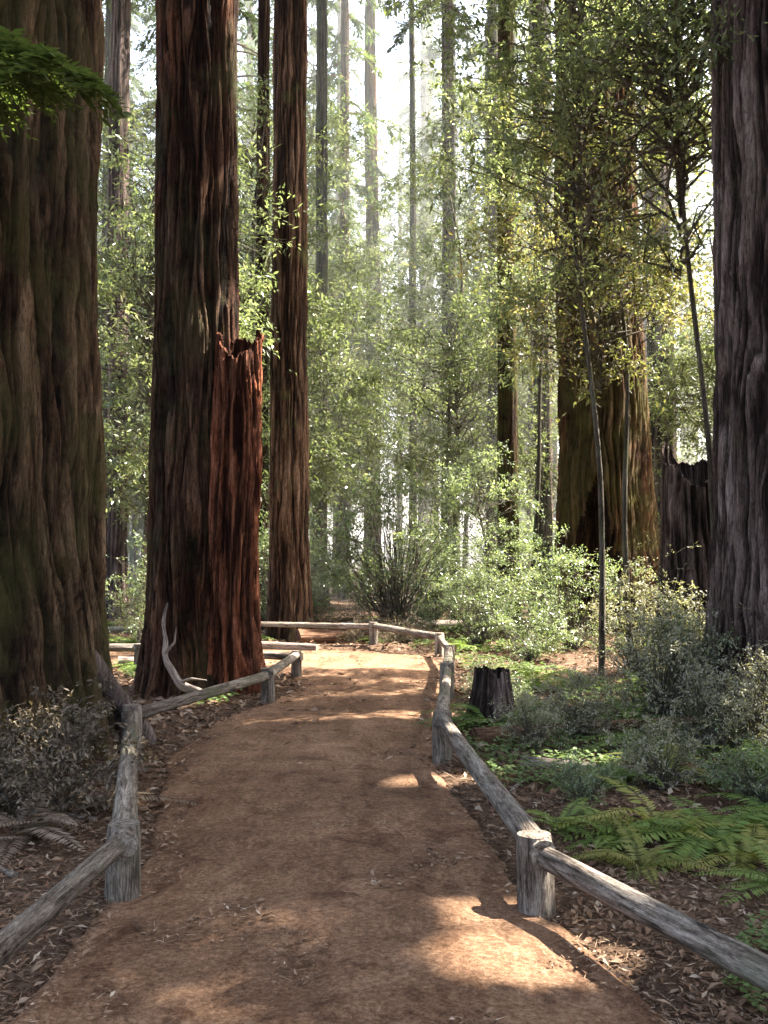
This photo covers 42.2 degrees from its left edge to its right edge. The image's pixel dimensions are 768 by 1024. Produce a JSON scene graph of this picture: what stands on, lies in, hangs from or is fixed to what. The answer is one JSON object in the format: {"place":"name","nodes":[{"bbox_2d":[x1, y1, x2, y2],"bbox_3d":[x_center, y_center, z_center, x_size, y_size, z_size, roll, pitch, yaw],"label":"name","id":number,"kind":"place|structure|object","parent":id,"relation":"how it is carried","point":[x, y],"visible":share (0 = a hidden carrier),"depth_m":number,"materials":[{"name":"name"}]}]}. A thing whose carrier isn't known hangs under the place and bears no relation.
{"place":"outdoors","nodes":[
{"label":"outdoors","id":0,"kind":"place"},
{"bbox_2d":[9,649,668,1023],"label":"path","id":1,"kind":"structure","parent":0,"point":[439,942],"depth_m":4.61,"materials":[{"name":"brown soil"}]},
{"bbox_2d":[0,564,767,1023],"bbox_3d":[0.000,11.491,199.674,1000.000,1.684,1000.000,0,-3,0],"label":"ground","id":2,"kind":"structure","parent":0,"point":[674,982],"depth_m":5.27,"materials":[{"name":"brown plant"}]},
{"bbox_2d":[0,716,88,818],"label":"shrub","id":3,"kind":"object","parent":2,"relation":"on","point":[13,782],"visible":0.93,"depth_m":5.98,"materials":[{"name":"green plant"}]},
{"bbox_2d":[0,788,92,866],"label":"fern","id":4,"kind":"object","parent":2,"relation":"on","point":[34,827],"visible":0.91,"depth_m":5.71,"materials":[{"name":"green plant"}]},
{"bbox_2d":[0,681,131,788],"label":"shrub","id":5,"kind":"object","parent":2,"relation":"on","point":[53,718],"visible":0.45,"depth_m":6.99,"materials":[{"name":"green plant"}]},
{"bbox_2d":[0,0,157,845],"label":"redwood tree","id":6,"kind":"object","parent":2,"relation":"on","point":[55,90],"visible":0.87,"depth_m":7.82,"materials":[{"name":"brown plant"}]},
{"bbox_2d":[0,673,165,825],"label":"shrub","id":7,"kind":"object","parent":2,"relation":"on","point":[62,803],"visible":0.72,"depth_m":6.29,"materials":[{"name":"green plant"}]},
{"bbox_2d":[34,783,195,811],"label":"fern","id":8,"kind":"object","parent":2,"relation":"on","point":[109,802],"visible":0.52,"depth_m":6.42,"materials":[{"name":"green plant"}]},
{"bbox_2d":[105,510,146,641],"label":"shrub","id":9,"kind":"object","parent":2,"relation":"on","point":[140,599],"visible":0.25,"depth_m":16.65,"materials":[{"name":"green plant"}]},
{"bbox_2d":[97,0,154,516],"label":"redwood tree","id":10,"kind":"object","parent":2,"relation":"on","point":[135,85],"visible":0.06,"depth_m":56.43,"materials":[{"name":"green plant"}]},
{"bbox_2d":[100,0,154,396],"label":"redwood tree","id":11,"kind":"object","parent":2,"relation":"on","point":[108,21],"visible":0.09,"depth_m":36.80,"materials":[{"name":"brown plant"}]},
{"bbox_2d":[103,0,154,618],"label":"redwood tree","id":12,"kind":"object","parent":2,"relation":"on","point":[116,539],"visible":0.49,"depth_m":27.13,"materials":[{"name":"brown plant"}]},
{"bbox_2d":[127,359,146,592],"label":"broadleaf tree","id":13,"kind":"object","parent":2,"relation":"on","point":[134,543],"visible":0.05,"depth_m":44.32,"materials":[{"name":"green plant"}]},
{"bbox_2d":[0,643,303,968],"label":"log rail fence","id":14,"kind":"object","parent":2,"relation":"on","point":[116,857],"visible":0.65,"depth_m":4.72,"materials":[{"name":"grey wood"}]},
{"bbox_2d":[97,57,243,516],"bbox_3d":[-9.020,-5.952,33.280,9.702,19.215,9.020,-1,-3,19],"label":"broadleaf tree","id":15,"kind":"object","parent":2,"relation":"on","point":[146,115],"visible":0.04,"depth_m":32.78,"materials":[{"name":"green plant"}]},
{"bbox_2d":[102,0,257,53],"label":"redwood tree","id":16,"kind":"object","parent":2,"relation":"on","point":[248,18],"visible":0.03,"depth_m":31.12,"materials":[{"name":"green plant"}]},
{"bbox_2d":[162,603,206,692],"bbox_3d":[-2.311,1.622,11.572,0.788,1.114,0.187,-2,-3,31],"label":"dead limb","id":17,"kind":"object","parent":2,"relation":"on","point":[182,685],"visible":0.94,"depth_m":11.58,"materials":[{"name":"grey wood"}]},
{"bbox_2d":[130,0,239,699],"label":"redwood tree","id":18,"kind":"object","parent":2,"relation":"on","point":[196,275],"visible":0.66,"depth_m":12.51,"materials":[{"name":"red plant"}]},
{"bbox_2d":[129,0,243,138],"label":"redwood tree","id":19,"kind":"object","parent":2,"relation":"on","point":[145,22],"visible":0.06,"depth_m":45.53,"materials":[{"name":"green plant"}]},
{"bbox_2d":[97,102,322,642],"bbox_3d":[-4.501,-2.560,18.683,6.543,10.760,6.470,1,-3,-24],"label":"broadleaf tree","id":20,"kind":"object","parent":2,"relation":"on","point":[136,332],"visible":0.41,"depth_m":18.31,"materials":[{"name":"green plant"}]},
{"bbox_2d":[146,0,315,257],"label":"redwood tree","id":21,"kind":"object","parent":2,"relation":"on","point":[252,58],"visible":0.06,"depth_m":41.04,"materials":[{"name":"green plant"}]},
{"bbox_2d":[207,330,265,696],"bbox_3d":[-1.854,0.245,12.385,0.948,5.156,1.004,0,-3,0],"label":"broken snag","id":22,"kind":"object","parent":2,"relation":"on","point":[234,647],"visible":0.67,"depth_m":12.15,"materials":[{"name":"brown wood"}]},
{"bbox_2d":[98,74,403,526],"bbox_3d":[-3.124,-3.873,23.476,6.903,13.672,6.418,1,-3,-22],"label":"broadleaf tree","id":23,"kind":"object","parent":2,"relation":"on","point":[319,337],"visible":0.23,"depth_m":23.49,"materials":[{"name":"green plant"}]},
{"bbox_2d":[237,7,271,324],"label":"redwood tree","id":24,"kind":"object","parent":2,"relation":"on","point":[242,27],"visible":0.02,"depth_m":51.72,"materials":[{"name":"green plant"}]},
{"bbox_2d":[237,0,272,314],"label":"redwood tree","id":25,"kind":"object","parent":2,"relation":"on","point":[250,41],"visible":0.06,"depth_m":67.12,"materials":[{"name":"green plant"}]},
{"bbox_2d":[254,0,269,596],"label":"redwood tree","id":26,"kind":"object","parent":2,"relation":"on","point":[263,58],"visible":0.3,"depth_m":24.33,"materials":[{"name":"brown plant"}]},
{"bbox_2d":[134,72,426,503],"bbox_3d":[-3.115,-6.720,37.803,9.796,20.868,10.536,0,-3,5],"label":"broadleaf tree","id":27,"kind":"object","parent":2,"relation":"on","point":[334,121],"visible":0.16,"depth_m":36.92,"materials":[{"name":"green plant"}]},
{"bbox_2d":[264,0,313,641],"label":"redwood tree","id":28,"kind":"object","parent":2,"relation":"on","point":[289,591],"visible":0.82,"depth_m":20.12,"materials":[{"name":"brown plant"}]},
{"bbox_2d":[258,486,325,632],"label":"shrub","id":29,"kind":"object","parent":2,"relation":"on","point":[265,568],"visible":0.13,"depth_m":21.75,"materials":[{"name":"green plant"}]},
{"bbox_2d":[238,0,352,239],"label":"redwood tree","id":30,"kind":"object","parent":2,"relation":"on","point":[312,34],"visible":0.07,"depth_m":45.53,"materials":[{"name":"green plant"}]},
{"bbox_2d":[268,510,347,607],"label":"shrub","id":31,"kind":"object","parent":2,"relation":"on","point":[319,584],"visible":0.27,"depth_m":31.63,"materials":[{"name":"green plant"}]},
{"bbox_2d":[239,258,401,537],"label":"broadleaf tree","id":32,"kind":"object","parent":2,"relation":"on","point":[324,467],"visible":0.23,"depth_m":27.57,"materials":[{"name":"green plant"}]},
{"bbox_2d":[311,0,330,608],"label":"redwood tree","id":33,"kind":"object","parent":2,"relation":"on","point":[321,75],"visible":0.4,"depth_m":33.43,"materials":[{"name":"brown plant"}]},
{"bbox_2d":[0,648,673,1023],"bbox_3d":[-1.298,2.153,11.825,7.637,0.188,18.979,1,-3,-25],"label":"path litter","id":34,"kind":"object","parent":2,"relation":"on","point":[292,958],"visible":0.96,"depth_m":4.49,"materials":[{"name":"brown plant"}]},
{"bbox_2d":[306,598,376,630],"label":"shrub","id":35,"kind":"object","parent":2,"relation":"on","point":[320,613],"visible":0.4,"depth_m":20.16,"materials":[{"name":"green plant"}]},
{"bbox_2d":[294,629,391,643],"bbox_3d":[-0.769,2.458,19.562,1.949,0.363,0.404,1,-3,-15],"label":"fallen log","id":36,"kind":"object","parent":2,"relation":"on","point":[316,636],"visible":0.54,"depth_m":19.39,"materials":[{"name":"brown wood"}]},
{"bbox_2d":[269,222,423,536],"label":"broadleaf tree","id":37,"kind":"object","parent":2,"relation":"on","point":[363,371],"visible":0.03,"depth_m":46.71,"materials":[{"name":"green plant"}]},
{"bbox_2d":[306,0,390,585],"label":"redwood tree","id":38,"kind":"object","parent":2,"relation":"on","point":[354,199],"visible":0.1,"depth_m":61.69,"materials":[{"name":"green plant"}]},
{"bbox_2d":[269,222,438,599],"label":"broadleaf tree","id":39,"kind":"object","parent":2,"relation":"on","point":[345,503],"visible":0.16,"depth_m":40.12,"materials":[{"name":"green plant"}]},
{"bbox_2d":[307,0,409,597],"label":"redwood tree","id":40,"kind":"object","parent":2,"relation":"on","point":[343,60],"visible":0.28,"depth_m":43.99,"materials":[{"name":"green plant"}]},
{"bbox_2d":[363,0,384,595],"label":"redwood tree","id":41,"kind":"object","parent":2,"relation":"on","point":[370,88],"visible":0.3,"depth_m":46.70,"materials":[{"name":"brown plant"}]},
{"bbox_2d":[258,403,493,626],"bbox_3d":[0.159,0.237,22.298,4.411,5.064,5.927,-1,-3,24],"label":"shrub","id":42,"kind":"object","parent":2,"relation":"on","point":[394,585],"visible":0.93,"depth_m":21.78,"materials":[{"name":"green plant"}]},
{"bbox_2d":[380,59,419,575],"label":"redwood tree","id":43,"kind":"object","parent":2,"relation":"on","point":[396,104],"visible":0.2,"depth_m":81.53,"materials":[{"name":"green plant"}]},
{"bbox_2d":[408,0,416,593],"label":"redwood tree","id":44,"kind":"object","parent":2,"relation":"on","point":[412,110],"visible":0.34,"depth_m":39.52,"materials":[{"name":"brown plant"}]},
{"bbox_2d":[359,495,469,617],"bbox_3d":[1.206,1.272,27.583,3.185,3.656,4.279,2,-4,-39],"label":"shrub","id":45,"kind":"object","parent":2,"relation":"on","point":[421,551],"visible":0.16,"depth_m":27.56,"materials":[{"name":"green plant"}]},
{"bbox_2d":[354,0,478,603],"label":"redwood tree","id":46,"kind":"object","parent":2,"relation":"on","point":[400,36],"visible":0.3,"depth_m":36.73,"materials":[{"name":"brown plant"}]},
{"bbox_2d":[311,176,528,556],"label":"broadleaf tree","id":47,"kind":"object","parent":2,"relation":"on","point":[420,220],"visible":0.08,"depth_m":49.19,"materials":[{"name":"green plant"}]},
{"bbox_2d":[385,0,460,550],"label":"redwood tree","id":48,"kind":"object","parent":2,"relation":"on","point":[406,110],"visible":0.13,"depth_m":69.83,"materials":[{"name":"green plant"}]},
{"bbox_2d":[391,0,464,540],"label":"redwood tree","id":49,"kind":"object","parent":2,"relation":"on","point":[431,103],"visible":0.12,"depth_m":76.89,"materials":[{"name":"green plant"}]},
{"bbox_2d":[387,528,471,619],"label":"shrub","id":50,"kind":"object","parent":2,"relation":"on","point":[433,595],"visible":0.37,"depth_m":23.66,"materials":[{"name":"green plant"}]},
{"bbox_2d":[108,621,767,992],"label":"log rail fence","id":51,"kind":"object","parent":2,"relation":"on","point":[541,862],"visible":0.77,"depth_m":4.49,"materials":[{"name":"grey wood"}]},
{"bbox_2d":[109,617,767,1012],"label":"ground cover","id":52,"kind":"object","parent":2,"relation":"on","point":[593,761],"visible":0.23,"depth_m":8.06,"materials":[{"name":"green plant"}]},
{"bbox_2d":[399,0,484,567],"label":"redwood tree","id":53,"kind":"object","parent":2,"relation":"on","point":[432,54],"visible":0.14,"depth_m":57.28,"materials":[{"name":"green plant"}]},
{"bbox_2d":[336,124,558,609],"bbox_3d":[1.983,-3.572,26.921,6.418,13.672,6.903,-1,-3,17],"label":"broadleaf tree","id":54,"kind":"object","parent":2,"relation":"on","point":[450,405],"visible":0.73,"depth_m":26.51,"materials":[{"name":"green plant"}]},
{"bbox_2d":[373,209,556,596],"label":"broadleaf tree","id":55,"kind":"object","parent":2,"relation":"on","point":[434,373],"visible":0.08,"depth_m":42.21,"materials":[{"name":"green plant"}]},
{"bbox_2d":[422,535,535,648],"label":"shrub","id":56,"kind":"object","parent":2,"relation":"on","point":[476,628],"visible":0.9,"depth_m":18.36,"materials":[{"name":"green plant"}]},
{"bbox_2d":[416,441,553,641],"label":"broadleaf tree","id":57,"kind":"object","parent":2,"relation":"on","point":[465,485],"visible":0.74,"depth_m":20.40,"materials":[{"name":"green plant"}]},
{"bbox_2d":[461,665,518,727],"bbox_3d":[1.047,2.087,9.740,0.701,1.164,0.632,0,-3,0],"label":"tree stump","id":58,"kind":"object","parent":2,"relation":"on","point":[490,685],"visible":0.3,"depth_m":9.61,"materials":[{"name":"grey wood"}]},
{"bbox_2d":[485,0,497,599],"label":"redwood tree","id":59,"kind":"object","parent":2,"relation":"on","point":[493,212],"visible":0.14,"depth_m":33.22,"materials":[{"name":"brown plant"}]},
{"bbox_2d":[411,701,577,729],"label":"fern","id":60,"kind":"object","parent":2,"relation":"on","point":[472,719],"visible":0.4,"depth_m":9.53,"materials":[{"name":"green plant"}]},
{"bbox_2d":[450,645,540,700],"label":"shrub","id":61,"kind":"object","parent":2,"relation":"on","point":[494,665],"visible":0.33,"depth_m":10.89,"materials":[{"name":"green plant"}]},
{"bbox_2d":[434,18,558,524],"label":"redwood tree","id":62,"kind":"object","parent":2,"relation":"on","point":[470,191],"visible":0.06,"depth_m":44.89,"materials":[{"name":"green plant"}]},
{"bbox_2d":[496,0,523,625],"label":"redwood tree","id":63,"kind":"object","parent":2,"relation":"on","point":[507,414],"visible":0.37,"depth_m":24.88,"materials":[{"name":"brown plant"}]},
{"bbox_2d":[478,488,555,612],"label":"shrub","id":64,"kind":"object","parent":2,"relation":"on","point":[522,531],"visible":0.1,"depth_m":30.48,"materials":[{"name":"green plant"}]},
{"bbox_2d":[354,47,683,515],"bbox_3d":[4.237,-6.349,34.946,10.173,20.149,9.458,2,-4,-36],"label":"broadleaf tree","id":65,"kind":"object","parent":2,"relation":"on","point":[425,241],"visible":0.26,"depth_m":34.42,"materials":[{"name":"green plant"}]},
{"bbox_2d":[497,0,552,602],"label":"redwood tree","id":66,"kind":"object","parent":2,"relation":"on","point":[549,339],"visible":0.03,"depth_m":37.08,"materials":[{"name":"brown plant"}]},
{"bbox_2d":[470,582,583,660],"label":"shrub","id":67,"kind":"object","parent":2,"relation":"on","point":[529,654],"visible":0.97,"depth_m":16.38,"materials":[{"name":"green plant"}]},
{"bbox_2d":[487,666,575,750],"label":"shrub","id":68,"kind":"object","parent":2,"relation":"on","point":[536,738],"visible":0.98,"depth_m":8.31,"materials":[{"name":"green plant"}]},
{"bbox_2d":[517,0,557,541],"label":"redwood tree","id":69,"kind":"object","parent":2,"relation":"on","point":[555,452],"visible":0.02,"depth_m":51.17,"materials":[{"name":"brown plant"}]},
{"bbox_2d":[414,231,661,625],"bbox_3d":[3.637,-1.812,24.160,6.025,9.738,6.446,3,-4,-44],"label":"broadleaf tree","id":70,"kind":"object","parent":2,"relation":"on","point":[537,453],"visible":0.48,"depth_m":24.05,"materials":[{"name":"green plant"}]},
{"bbox_2d":[532,0,552,618],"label":"redwood tree","id":71,"kind":"object","parent":2,"relation":"on","point":[547,531],"visible":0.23,"depth_m":28.01,"materials":[{"name":"brown plant"}]},
{"bbox_2d":[384,0,713,682],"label":"broadleaf tree","id":72,"kind":"object","parent":2,"relation":"on","point":[580,280],"visible":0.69,"depth_m":13.05,"materials":[{"name":"green plant"}]},
{"bbox_2d":[402,2,713,668],"bbox_3d":[3.265,-2.280,15.058,5.197,9.857,5.594,2,-4,-35],"label":"broadleaf tree","id":73,"kind":"object","parent":2,"relation":"on","point":[670,316],"visible":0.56,"depth_m":14.67,"materials":[{"name":"green plant"}]},
{"bbox_2d":[474,508,653,649],"bbox_3d":[3.384,1.240,18.071,3.064,2.618,2.280,1,-3,-24],"label":"shrub","id":74,"kind":"object","parent":2,"relation":"on","point":[568,606],"visible":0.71,"depth_m":17.92,"materials":[{"name":"green plant"}]},
{"bbox_2d":[525,797,625,842],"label":"fern","id":75,"kind":"object","parent":2,"relation":"on","point":[551,821],"visible":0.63,"depth_m":5.91,"materials":[{"name":"green plant"}]},
{"bbox_2d":[532,639,630,740],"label":"shrub","id":76,"kind":"object","parent":2,"relation":"on","point":[580,728],"visible":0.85,"depth_m":8.74,"materials":[{"name":"green plant"}]},
{"bbox_2d":[533,725,631,803],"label":"shrub","id":77,"kind":"object","parent":2,"relation":"on","point":[580,789],"visible":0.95,"depth_m":6.53,"materials":[{"name":"green plant"}]},
{"bbox_2d":[417,0,767,536],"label":"broadleaf tree","id":78,"kind":"object","parent":2,"relation":"on","point":[675,152],"visible":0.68,"depth_m":11.99,"materials":[{"name":"green plant"}]},
{"bbox_2d":[468,716,716,746],"bbox_3d":[1.984,1.998,9.151,2.612,0.181,0.213,1,-3,-21],"label":"fallen log","id":79,"kind":"object","parent":2,"relation":"on","point":[487,734],"visible":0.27,"depth_m":8.87,"materials":[{"name":"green wood"}]},
{"bbox_2d":[541,0,660,635],"label":"redwood tree","id":80,"kind":"object","parent":2,"relation":"on","point":[577,503],"visible":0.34,"depth_m":21.89,"materials":[{"name":"brown plant"}]},
{"bbox_2d":[557,531,658,676],"bbox_3d":[3.693,1.331,14.083,2.223,2.176,2.213,2,-3,-32],"label":"shrub","id":81,"kind":"object","parent":2,"relation":"on","point":[639,595],"visible":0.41,"depth_m":14.09,"materials":[{"name":"green plant"}]},
{"bbox_2d":[555,806,689,862],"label":"fern","id":82,"kind":"object","parent":2,"relation":"on","point":[608,838],"visible":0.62,"depth_m":5.64,"materials":[{"name":"green plant"}]},
{"bbox_2d":[588,762,678,798],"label":"fern","id":83,"kind":"object","parent":2,"relation":"on","point":[619,772],"visible":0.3,"depth_m":7.13,"materials":[{"name":"green plant"}]},
{"bbox_2d":[521,755,767,778],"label":"fallen branch","id":84,"kind":"object","parent":2,"relation":"on","point":[547,760],"visible":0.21,"depth_m":7.55,"materials":[{"name":"brown wood"}]},
{"bbox_2d":[570,814,728,888],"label":"fern","id":85,"kind":"object","parent":2,"relation":"on","point":[624,859],"visible":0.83,"depth_m":5.21,"materials":[{"name":"green plant"}]},
{"bbox_2d":[549,775,758,855],"bbox_3d":[1.625,1.878,5.805,1.303,0.494,0.787,-1,-3,26],"label":"fern","id":86,"kind":"object","parent":2,"relation":"on","point":[624,811],"visible":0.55,"depth_m":5.78,"materials":[{"name":"green plant"}]},
{"bbox_2d":[602,684,715,793],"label":"shrub","id":87,"kind":"object","parent":2,"relation":"on","point":[653,769],"visible":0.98,"depth_m":6.99,"materials":[{"name":"green plant"}]},
{"bbox_2d":[644,0,676,537],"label":"redwood tree","id":88,"kind":"object","parent":2,"relation":"on","point":[653,349],"visible":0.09,"depth_m":28.96,"materials":[{"name":"brown plant"}]},
{"bbox_2d":[617,540,705,688],"bbox_3d":[3.547,1.216,11.354,1.864,1.833,1.872,-1,-3,21],"label":"shrub","id":89,"kind":"object","parent":2,"relation":"on","point":[679,601],"visible":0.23,"depth_m":11.51,"materials":[{"name":"green plant"}]},
{"bbox_2d":[558,795,767,876],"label":"fern","id":90,"kind":"object","parent":2,"relation":"on","point":[718,834],"visible":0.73,"depth_m":5.59,"materials":[{"name":"green plant"}]},
{"bbox_2d":[596,575,743,714],"bbox_3d":[3.153,1.379,10.275,1.702,1.454,1.267,-3,-4,43],"label":"shrub","id":91,"kind":"object","parent":2,"relation":"on","point":[688,631],"visible":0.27,"depth_m":10.26,"materials":[{"name":"green plant"}]},
{"bbox_2d":[585,561,759,716],"bbox_3d":[2.832,1.304,9.818,1.677,1.649,1.685,-2,-4,41],"label":"shrub","id":92,"kind":"object","parent":2,"relation":"on","point":[669,687],"visible":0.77,"depth_m":9.76,"materials":[{"name":"green plant"}]},
{"bbox_2d":[636,2,712,463],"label":"redwood tree","id":93,"kind":"object","parent":2,"relation":"on","point":[689,215],"visible":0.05,"depth_m":65.17,"materials":[{"name":"green plant"}]},
{"bbox_2d":[640,442,710,680],"bbox_3d":[4.092,0.901,13.172,1.415,3.771,1.190,0,-3,0],"label":"broken snag","id":94,"kind":"object","parent":2,"relation":"on","point":[684,512],"visible":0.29,"depth_m":12.96,"materials":[{"name":"brown wood"}]},
{"bbox_2d":[646,226,715,471],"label":"broadleaf tree","id":95,"kind":"object","parent":2,"relation":"on","point":[684,362],"visible":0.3,"depth_m":24.10,"materials":[{"name":"green plant"}]},
{"bbox_2d":[647,251,715,464],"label":"broadleaf tree","id":96,"kind":"object","parent":2,"relation":"on","point":[670,360],"visible":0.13,"depth_m":26.38,"materials":[{"name":"green plant"}]},
{"bbox_2d":[671,119,714,463],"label":"redwood tree","id":97,"kind":"object","parent":2,"relation":"on","point":[701,202],"visible":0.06,"depth_m":71.18,"materials":[{"name":"plant"}]},
{"bbox_2d":[644,624,767,757],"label":"shrub","id":98,"kind":"object","parent":2,"relation":"on","point":[709,739],"visible":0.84,"depth_m":8.33,"materials":[{"name":"green plant"}]},
{"bbox_2d":[668,601,767,750],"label":"shrub","id":99,"kind":"object","parent":2,"relation":"on","point":[759,723],"visible":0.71,"depth_m":8.37,"materials":[{"name":"green plant"}]},
{"bbox_2d":[675,823,767,882],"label":"fern","id":100,"kind":"object","parent":2,"relation":"on","point":[747,856],"visible":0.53,"depth_m":5.33,"materials":[{"name":"green plant"}]},
{"bbox_2d":[691,702,767,806],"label":"shrub","id":101,"kind":"object","parent":2,"relation":"on","point":[751,789],"visible":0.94,"depth_m":6.66,"materials":[{"name":"green plant"}]},
{"bbox_2d":[692,832,767,905],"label":"fern","id":102,"kind":"object","parent":2,"relation":"on","point":[763,880],"visible":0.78,"depth_m":4.92,"materials":[{"name":"green plant"}]},
{"bbox_2d":[696,0,767,730],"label":"redwood tree","id":103,"kind":"object","parent":2,"relation":"on","point":[738,566],"visible":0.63,"depth_m":9.87,"materials":[{"name":"grey plant"}]},
{"bbox_2d":[99,0,713,563],"label":"sky","id":104,"kind":"structure","parent":0,"point":[387,26],"materials":[{"name":"white"}]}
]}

